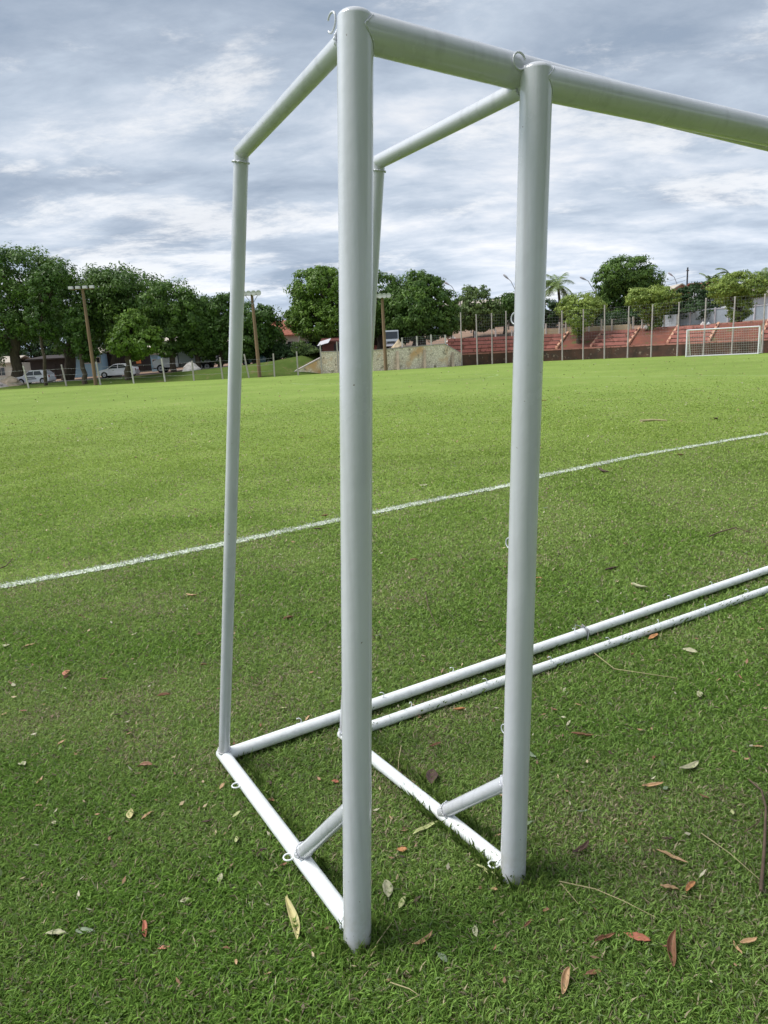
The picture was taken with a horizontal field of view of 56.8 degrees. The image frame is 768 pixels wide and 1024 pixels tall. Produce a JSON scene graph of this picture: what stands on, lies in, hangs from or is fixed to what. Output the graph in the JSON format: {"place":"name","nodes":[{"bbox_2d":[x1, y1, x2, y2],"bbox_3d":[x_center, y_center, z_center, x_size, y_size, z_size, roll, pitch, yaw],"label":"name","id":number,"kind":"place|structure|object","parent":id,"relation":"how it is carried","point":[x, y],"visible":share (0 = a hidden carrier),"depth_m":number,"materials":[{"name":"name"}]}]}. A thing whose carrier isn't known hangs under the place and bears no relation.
{"place":"outdoors","nodes":[
{"label":"outdoors","id":0,"kind":"place"},
{"bbox_2d":[0,353,320,389],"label":"grass bank","id":1,"kind":"structure","parent":0,"point":[286,367],"depth_m":72.87,"materials":[{"name":"plant"}]},
{"bbox_2d":[23,262,71,385],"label":"broadleaf tree","id":2,"kind":"object","parent":1,"relation":"on","point":[51,281],"visible":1,"depth_m":72.10,"materials":[{"name":"green plant"}]},
{"bbox_2d":[61,307,101,383],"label":"broadleaf tree","id":3,"kind":"object","parent":1,"relation":"on","point":[75,327],"visible":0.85,"depth_m":72.49,"materials":[{"name":"green plant"}]},
{"bbox_2d":[104,308,164,379],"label":"broadleaf tree","id":4,"kind":"object","parent":1,"relation":"on","point":[134,335],"visible":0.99,"depth_m":71.45,"materials":[{"name":"green plant"}]},
{"bbox_2d":[161,358,165,381],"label":"fence post","id":5,"kind":"object","parent":1,"relation":"on","point":[163,370],"visible":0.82,"depth_m":70.93,"materials":[{"name":"concrete"}]},
{"bbox_2d":[0,358,272,384],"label":"fence wire","id":6,"kind":"object","parent":5,"relation":"attached to","point":[118,372],"visible":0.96,"depth_m":71.44,"materials":[{"name":"metal"}]},
{"bbox_2d":[25,354,307,383],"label":"street","id":7,"kind":"structure","parent":0,"point":[124,376],"depth_m":79.33,"materials":[{"name":"asphalt"}]},
{"bbox_2d":[0,376,24,385],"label":"rubble pile","id":8,"kind":"object","parent":7,"relation":"on","point":[9,380],"visible":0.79,"depth_m":75.88,"materials":[{"name":"stone"}]},
{"bbox_2d":[17,370,55,383],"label":"parked car","id":9,"kind":"object","parent":7,"relation":"on","point":[37,375],"visible":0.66,"depth_m":77.48,"materials":[{"name":"white metal"}]},
{"bbox_2d":[0,241,79,377],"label":"broadleaf tree","id":10,"kind":"object","parent":7,"relation":"on","point":[14,326],"visible":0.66,"depth_m":75.63,"materials":[{"name":"green plant"}]},
{"bbox_2d":[38,263,136,380],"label":"broadleaf tree","id":11,"kind":"object","parent":7,"relation":"on","point":[69,355],"visible":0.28,"depth_m":79.08,"materials":[{"name":"green plant"}]},
{"bbox_2d":[97,363,139,377],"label":"parked car","id":12,"kind":"object","parent":7,"relation":"on","point":[110,371],"visible":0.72,"depth_m":77.42,"materials":[{"name":"white metal"}]},
{"bbox_2d":[69,261,171,376],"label":"broadleaf tree","id":13,"kind":"object","parent":7,"relation":"on","point":[130,278],"visible":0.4,"depth_m":77.48,"materials":[{"name":"green plant"}]},
{"bbox_2d":[133,276,207,371],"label":"broadleaf tree","id":14,"kind":"object","parent":7,"relation":"on","point":[156,307],"visible":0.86,"depth_m":74.77,"materials":[{"name":"green plant"}]},
{"bbox_2d":[152,349,216,372],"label":"parked lorry","id":15,"kind":"object","parent":7,"relation":"on","point":[182,359],"visible":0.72,"depth_m":80.86,"materials":[{"name":"grey metal"}]},
{"bbox_2d":[182,362,200,371],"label":"rubble pile","id":16,"kind":"object","parent":7,"relation":"on","point":[187,367],"visible":0.78,"depth_m":74.34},
{"bbox_2d":[169,293,228,367],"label":"broadleaf tree","id":17,"kind":"object","parent":7,"relation":"on","point":[197,352],"visible":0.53,"depth_m":76.03,"materials":[{"name":"green plant"}]},
{"bbox_2d":[194,292,247,367],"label":"broadleaf tree","id":18,"kind":"object","parent":7,"relation":"on","point":[222,347],"visible":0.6,"depth_m":75.88,"materials":[{"name":"green plant"}]},
{"bbox_2d":[242,354,275,364],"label":"parked car","id":19,"kind":"object","parent":7,"relation":"on","point":[263,358],"visible":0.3,"depth_m":78.30,"materials":[{"name":"blue metal"}]},
{"bbox_2d":[242,300,287,363],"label":"broadleaf tree","id":20,"kind":"object","parent":7,"relation":"on","point":[268,333],"visible":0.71,"depth_m":75.59,"materials":[{"name":"green plant"}]},
{"bbox_2d":[263,342,295,360],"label":"garden shrub","id":21,"kind":"object","parent":7,"relation":"on","point":[283,351],"visible":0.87,"depth_m":76.56,"materials":[{"name":"green plant"}]},
{"bbox_2d":[290,339,319,355],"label":"garden shrub","id":22,"kind":"object","parent":7,"relation":"on","point":[299,348],"visible":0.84,"depth_m":75.62,"materials":[{"name":"green plant"}]},
{"bbox_2d":[281,265,338,344],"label":"broadleaf tree","id":23,"kind":"object","parent":7,"relation":"on","point":[312,312],"visible":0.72,"depth_m":79.37,"materials":[{"name":"green plant"}]},
{"bbox_2d":[321,336,338,350],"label":"shed","id":24,"kind":"structure","parent":7,"relation":"on","point":[330,345],"depth_m":77.39,"materials":[{"name":"red brick"}]},
{"bbox_2d":[374,269,408,348],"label":"broadleaf tree","id":25,"kind":"object","parent":7,"relation":"on","point":[390,286],"visible":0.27,"depth_m":82.97,"materials":[{"name":"green plant"}]},
{"bbox_2d":[386,330,398,346],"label":"parked van","id":26,"kind":"object","parent":7,"relation":"on","point":[392,337],"visible":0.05,"depth_m":78.56,"materials":[{"name":"white metal"}]},
{"bbox_2d":[391,339,405,347],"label":"rubble pile","id":27,"kind":"object","parent":7,"relation":"on","point":[397,344],"visible":0.73,"depth_m":76.61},
{"bbox_2d":[377,269,462,345],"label":"broadleaf tree","id":28,"kind":"object","parent":7,"relation":"on","point":[423,312],"visible":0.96,"depth_m":81.65,"materials":[{"name":"green plant"}]},
{"bbox_2d":[0,353,767,1023],"bbox_3d":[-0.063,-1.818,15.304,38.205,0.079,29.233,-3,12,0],"label":"grass","id":29,"kind":"structure","parent":0,"point":[722,713],"depth_m":2.94,"materials":[{"name":"plant"}]},
{"bbox_2d":[45,929,67,933],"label":"fallen leaf","id":30,"kind":"object","parent":29,"relation":"on","point":[57,931],"visible":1,"depth_m":1.99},
{"bbox_2d":[68,285,97,384],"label":"floodlight pole","id":31,"kind":"object","parent":29,"relation":"on","point":[88,334],"visible":0.9,"depth_m":70.81,"materials":[{"name":"brown wood"}]},
{"bbox_2d":[75,927,93,933],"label":"fallen leaf","id":32,"kind":"object","parent":29,"relation":"on","point":[83,929],"visible":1,"depth_m":1.99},
{"bbox_2d":[142,920,146,936],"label":"fallen leaf","id":33,"kind":"object","parent":29,"relation":"on","point":[144,925],"visible":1,"depth_m":1.99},
{"bbox_2d":[244,290,261,376],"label":"floodlight pole","id":34,"kind":"object","parent":29,"relation":"on","point":[253,293],"visible":0.86,"depth_m":69.45,"materials":[{"name":"brown wood"}]},
{"bbox_2d":[285,896,299,938],"bbox_3d":[-0.255,1.137,1.997,0.030,0.018,0.162,-2,20,-15],"label":"fallen leaf","id":35,"kind":"object","parent":29,"relation":"on","point":[292,912],"visible":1,"depth_m":2.00,"materials":[{"name":"plant"}]},
{"bbox_2d":[294,343,460,373],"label":"stone wall","id":36,"kind":"structure","parent":29,"relation":"on","point":[427,356],"depth_m":74.20,"materials":[{"name":"stone"}]},
{"bbox_2d":[401,335,445,346],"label":"fence","id":37,"kind":"object","parent":36,"relation":"on","point":[444,337],"visible":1,"depth_m":74.75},
{"bbox_2d":[0,358,766,1012],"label":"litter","id":38,"kind":"object","parent":29,"relation":"on","point":[394,646],"visible":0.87,"depth_m":3.40,"materials":[{"name":"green plant"}]},
{"bbox_2d":[377,293,390,370],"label":"floodlight pole","id":39,"kind":"object","parent":29,"relation":"on","point":[383,295],"visible":0.79,"depth_m":71.56,"materials":[{"name":"brown wood"}]},
{"bbox_2d":[1,433,767,587],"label":"white line","id":40,"kind":"object","parent":29,"relation":"on","point":[185,551],"visible":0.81,"depth_m":6.45,"materials":[{"name":"paint"}]},
{"bbox_2d":[382,879,392,899],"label":"fallen leaf","id":41,"kind":"object","parent":29,"relation":"on","point":[388,888],"visible":1,"depth_m":2.09,"materials":[{"name":"plant"}]},
{"bbox_2d":[412,930,432,949],"bbox_3d":[0.103,1.144,1.895,0.079,0.016,0.014,-12,15,-35],"label":"fallen leaf","id":42,"kind":"object","parent":29,"relation":"on","point":[422,939],"visible":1,"depth_m":1.90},
{"bbox_2d":[411,821,436,836],"bbox_3d":[0.132,1.046,2.347,0.114,0.011,0.020,-15,14,-33],"label":"fallen leaf","id":43,"kind":"object","parent":29,"relation":"on","point":[423,827],"visible":0.98,"depth_m":2.35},
{"bbox_2d":[426,769,437,786],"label":"fallen leaf","id":44,"kind":"object","parent":29,"relation":"on","point":[429,775],"visible":0.94,"depth_m":2.63,"materials":[{"name":"plant"}]},
{"bbox_2d":[460,312,461,365],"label":"net post","id":45,"kind":"object","parent":29,"relation":"on","point":[461,337],"visible":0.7,"depth_m":76.59,"materials":[{"name":"metal"}]},
{"bbox_2d":[475,314,477,364],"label":"net post","id":46,"kind":"object","parent":29,"relation":"on","point":[476,340],"visible":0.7,"depth_m":77.83,"materials":[{"name":"metal"}]},
{"bbox_2d":[216,6,767,954],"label":"portable goal","id":47,"kind":"object","parent":29,"relation":"on","point":[360,40],"visible":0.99,"depth_m":1.69,"materials":[{"name":"white paint"}]},
{"bbox_2d":[491,313,492,363],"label":"net post","id":48,"kind":"object","parent":29,"relation":"on","point":[491,340],"visible":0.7,"depth_m":78.52,"materials":[{"name":"metal"}]},
{"bbox_2d":[505,311,506,362],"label":"net post","id":49,"kind":"object","parent":29,"relation":"on","point":[506,332],"visible":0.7,"depth_m":79.04,"materials":[{"name":"metal"}]},
{"bbox_2d":[478,302,677,343],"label":"safety net","id":50,"kind":"object","parent":49,"relation":"attached to","point":[584,324],"visible":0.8,"depth_m":77.25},
{"bbox_2d":[337,61,767,887],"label":"portable goal","id":51,"kind":"object","parent":29,"relation":"on","point":[539,91],"visible":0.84,"depth_m":1.87,"materials":[{"name":"white paint"}]},
{"bbox_2d":[561,311,562,360],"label":"net post","id":52,"kind":"object","parent":29,"relation":"on","point":[562,331],"visible":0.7,"depth_m":78.40,"materials":[{"name":"metal"}]},
{"bbox_2d":[561,966,569,993],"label":"fallen leaf","id":53,"kind":"object","parent":29,"relation":"on","point":[565,976],"visible":1,"depth_m":1.76,"materials":[{"name":"plant"}]},
{"bbox_2d":[572,840,588,857],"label":"fallen leaf","id":54,"kind":"object","parent":29,"relation":"on","point":[584,845],"visible":1,"depth_m":2.22,"materials":[{"name":"plant"}]},
{"bbox_2d":[582,309,583,359],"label":"net post","id":55,"kind":"object","parent":29,"relation":"on","point":[583,338],"visible":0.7,"depth_m":77.94,"materials":[{"name":"concrete"}]},
{"bbox_2d":[595,932,614,947],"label":"fallen leaf","id":56,"kind":"object","parent":29,"relation":"on","point":[602,937],"visible":1,"depth_m":1.88,"materials":[{"name":"plant"}]},
{"bbox_2d":[559,881,654,916],"bbox_3d":[0.629,1.087,2.012,0.270,0.015,0.011,5,15,33],"label":"twig","id":57,"kind":"object","parent":29,"relation":"on","point":[602,892],"visible":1,"depth_m":2.02,"materials":[{"name":"wood"}]},
{"bbox_2d":[447,319,767,365],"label":"red grandstand","id":58,"kind":"object","parent":29,"relation":"on","point":[663,344],"visible":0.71,"depth_m":76.95,"materials":[{"name":"paint"}]},
{"bbox_2d":[553,291,609,343],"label":"broadleaf tree","id":59,"kind":"object","parent":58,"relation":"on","point":[591,305],"visible":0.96,"depth_m":78.93,"materials":[{"name":"green plant"}]},
{"bbox_2d":[623,284,682,329],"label":"broadleaf tree","id":60,"kind":"object","parent":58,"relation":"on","point":[644,299],"visible":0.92,"depth_m":76.38,"materials":[{"name":"green plant"}]},
{"bbox_2d":[627,306,629,357],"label":"net post","id":61,"kind":"object","parent":29,"relation":"on","point":[628,332],"visible":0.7,"depth_m":74.94,"materials":[{"name":"concrete"}]},
{"bbox_2d":[594,653,677,678],"bbox_3d":[1.151,0.743,3.455,0.147,0.016,0.518,-12,15,-36],"label":"twig","id":62,"kind":"object","parent":29,"relation":"on","point":[630,671],"visible":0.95,"depth_m":3.38,"materials":[{"name":"wood"}]},
{"bbox_2d":[624,932,650,940],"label":"fallen leaf","id":63,"kind":"object","parent":29,"relation":"on","point":[641,936],"visible":1,"depth_m":1.88,"materials":[{"name":"plant"}]},
{"bbox_2d":[650,304,653,356],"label":"net post","id":64,"kind":"object","parent":29,"relation":"on","point":[651,332],"visible":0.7,"depth_m":73.23,"materials":[{"name":"metal"}]},
{"bbox_2d":[642,782,662,786],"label":"fallen leaf","id":65,"kind":"object","parent":29,"relation":"on","point":[653,784],"visible":1,"depth_m":2.52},
{"bbox_2d":[660,884,679,889],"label":"fallen leaf","id":66,"kind":"object","parent":29,"relation":"on","point":[667,886],"visible":1,"depth_m":2.04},
{"bbox_2d":[667,930,675,970],"bbox_3d":[0.737,1.126,1.822,0.030,0.022,0.119,13,26,29],"label":"fallen leaf","id":67,"kind":"object","parent":29,"relation":"on","point":[671,943],"visible":1,"depth_m":1.84,"materials":[{"name":"plant"}]},
{"bbox_2d":[655,849,687,862],"bbox_3d":[0.875,1.047,2.165,0.106,0.014,0.016,10,12,39],"label":"fallen leaf","id":68,"kind":"object","parent":29,"relation":"on","point":[670,855],"visible":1,"depth_m":2.17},
{"bbox_2d":[676,302,679,355],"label":"net post","id":69,"kind":"object","parent":29,"relation":"on","point":[678,329],"visible":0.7,"depth_m":71.47,"materials":[{"name":"metal"}]},
{"bbox_2d":[679,760,698,771],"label":"fallen leaf","id":70,"kind":"object","parent":29,"relation":"on","point":[690,765],"visible":1,"depth_m":2.62,"materials":[{"name":"plant"}]},
{"bbox_2d":[686,881,695,892],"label":"fallen leaf","id":71,"kind":"object","parent":29,"relation":"on","point":[690,884],"visible":1,"depth_m":2.04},
{"bbox_2d":[702,298,706,354],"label":"net post","id":72,"kind":"object","parent":29,"relation":"on","point":[704,324],"visible":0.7,"depth_m":69.42,"materials":[{"name":"metal"}]},
{"bbox_2d":[685,326,760,356],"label":"goal","id":73,"kind":"object","parent":29,"relation":"on","point":[731,328],"visible":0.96,"depth_m":66.55,"materials":[{"name":"metal"}]},
{"bbox_2d":[701,833,759,879],"bbox_3d":[1.045,1.036,2.151,0.006,0.015,0.224,-7,13,-19],"label":"twig","id":74,"kind":"object","parent":29,"relation":"on","point":[728,852],"visible":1,"depth_m":2.15,"materials":[{"name":"wood"}]},
{"bbox_2d":[731,296,735,353],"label":"net post","id":75,"kind":"object","parent":29,"relation":"on","point":[733,324],"visible":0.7,"depth_m":67.49,"materials":[{"name":"concrete"}]},
{"bbox_2d":[681,294,767,333],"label":"safety net","id":76,"kind":"object","parent":75,"relation":"attached to","point":[723,314],"visible":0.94,"depth_m":68.14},
{"bbox_2d":[738,937,756,944],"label":"fallen leaf","id":77,"kind":"object","parent":29,"relation":"on","point":[747,940],"visible":1,"depth_m":1.85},
{"bbox_2d":[748,779,766,891],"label":"twig","id":78,"kind":"object","parent":29,"relation":"on","point":[761,882],"visible":1,"depth_m":2.17,"materials":[{"name":"wood"}]},
{"bbox_2d":[761,294,765,352],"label":"net post","id":79,"kind":"object","parent":29,"relation":"on","point":[763,323],"visible":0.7,"depth_m":65.90,"materials":[{"name":"concrete"}]},
{"bbox_2d":[0,0,767,356],"label":"sky","id":80,"kind":"structure","parent":0,"point":[122,122],"materials":[{"name":"grey"}]},
{"bbox_2d":[56,319,766,380],"bbox_3d":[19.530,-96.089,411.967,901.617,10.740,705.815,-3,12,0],"label":"land","id":81,"kind":"structure","parent":0,"point":[468,334],"depth_m":94.02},
{"bbox_2d":[0,355,30,380],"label":"house","id":82,"kind":"structure","parent":81,"relation":"on","point":[5,372],"depth_m":93.82,"materials":[{"name":"beige paint"}]},
{"bbox_2d":[0,310,63,357],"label":"broadleaf tree","id":83,"kind":"object","parent":81,"relation":"on","point":[34,350],"visible":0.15,"depth_m":102.04,"materials":[{"name":"green plant"}]},
{"bbox_2d":[25,355,64,378],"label":"shed","id":84,"kind":"structure","parent":81,"relation":"on","point":[54,362],"depth_m":89.66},
{"bbox_2d":[38,364,57,378],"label":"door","id":85,"kind":"structure","parent":84,"relation":"in","point":[49,366],"depth_m":89.68,"materials":[{"name":"wood"}]},
{"bbox_2d":[75,348,107,377],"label":"house","id":86,"kind":"structure","parent":81,"relation":"on","point":[102,362],"depth_m":89.84,"materials":[{"name":"blue paint"}]},
{"bbox_2d":[103,346,151,371],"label":"shop","id":87,"kind":"structure","parent":81,"relation":"on","point":[144,365],"depth_m":91.65},
{"bbox_2d":[132,359,145,371],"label":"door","id":88,"kind":"structure","parent":87,"relation":"in","point":[142,367],"depth_m":91.70,"materials":[{"name":"wood"}]},
{"bbox_2d":[150,353,160,371],"bbox_3d":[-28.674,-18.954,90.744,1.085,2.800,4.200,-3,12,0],"label":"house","id":89,"kind":"structure","parent":81,"relation":"on","point":[154,357],"depth_m":88.65,"materials":[{"name":"blue"}]},
{"bbox_2d":[272,320,299,344],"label":"house","id":90,"kind":"structure","parent":81,"relation":"on","point":[290,336],"depth_m":89.33,"materials":[{"name":"tile"}]},
{"bbox_2d":[446,299,546,329],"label":"house","id":91,"kind":"structure","parent":81,"relation":"on","point":[485,300],"depth_m":114.47,"materials":[{"name":"orange"}]},
{"bbox_2d":[485,291,514,333],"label":"broadleaf tree","id":92,"kind":"object","parent":81,"relation":"on","point":[506,299],"visible":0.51,"depth_m":92.86,"materials":[{"name":"green plant"}]},
{"bbox_2d":[544,298,572,327],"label":"broadleaf tree","id":93,"kind":"object","parent":81,"relation":"on","point":[550,316],"visible":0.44,"depth_m":98.71,"materials":[{"name":"green plant"}]},
{"bbox_2d":[545,272,574,327],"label":"palm tree","id":94,"kind":"object","parent":81,"relation":"on","point":[556,283],"visible":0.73,"depth_m":94.17,"materials":[{"name":"green plant"}]},
{"bbox_2d":[582,307,668,326],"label":"broadleaf tree","id":95,"kind":"object","parent":81,"relation":"on","point":[621,315],"visible":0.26,"depth_m":92.32,"materials":[{"name":"green plant"}]},
{"bbox_2d":[591,254,667,323],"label":"broadleaf tree","id":96,"kind":"object","parent":81,"relation":"on","point":[616,278],"visible":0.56,"depth_m":94.04,"materials":[{"name":"green plant"}]},
{"bbox_2d":[670,283,689,294],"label":"house","id":97,"kind":"structure","parent":81,"relation":"on","point":[676,286],"depth_m":103.84,"materials":[{"name":"white paint"}]},
{"bbox_2d":[699,273,721,287],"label":"palm tree","id":98,"kind":"object","parent":81,"relation":"on","point":[710,278],"visible":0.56,"depth_m":100.30,"materials":[{"name":"green plant"}]},
{"bbox_2d":[721,290,767,307],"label":"house","id":99,"kind":"structure","parent":81,"relation":"on","point":[759,301],"depth_m":92.79,"materials":[{"name":"white paint"}]},
{"bbox_2d":[753,268,767,283],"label":"palm tree","id":100,"kind":"object","parent":81,"relation":"on","point":[764,270],"visible":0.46,"depth_m":103.72,"materials":[{"name":"green plant"}]},
{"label":"street","id":101,"kind":"structure","parent":0,"visible":0},
{"bbox_2d":[455,284,504,336],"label":"broadleaf tree","id":102,"kind":"object","parent":101,"relation":"on","point":[470,309],"visible":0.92,"depth_m":91.28,"materials":[{"name":"green plant"}]},
{"bbox_2d":[544,324,631,333],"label":"parapet wall","id":103,"kind":"structure","parent":101,"relation":"on","point":[596,328],"depth_m":82.17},
{"bbox_2d":[545,316,633,333],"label":"fence","id":104,"kind":"object","parent":103,"relation":"on","point":[612,326],"visible":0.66,"depth_m":81.32,"materials":[{"name":"metal"}]},
{"bbox_2d":[641,315,677,327],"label":"fence","id":105,"kind":"object","parent":101,"relation":"on","point":[676,316],"visible":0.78,"depth_m":77.45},
{"bbox_2d":[665,314,677,326],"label":"blue wall","id":106,"kind":"structure","parent":101,"relation":"on","point":[668,323],"depth_m":84.93,"materials":[{"name":"paint"}]},
{"bbox_2d":[665,281,722,319],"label":"broadleaf tree","id":107,"kind":"object","parent":101,"relation":"on","point":[697,302],"visible":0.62,"depth_m":84.28,"materials":[{"name":"green plant"}]},
{"bbox_2d":[679,304,767,325],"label":"wall","id":108,"kind":"structure","parent":101,"relation":"on","point":[717,314],"depth_m":82.58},
{"bbox_2d":[706,269,767,322],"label":"broadleaf tree","id":109,"kind":"object","parent":101,"relation":"on","point":[724,288],"visible":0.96,"depth_m":72.28,"materials":[{"name":"green plant"}]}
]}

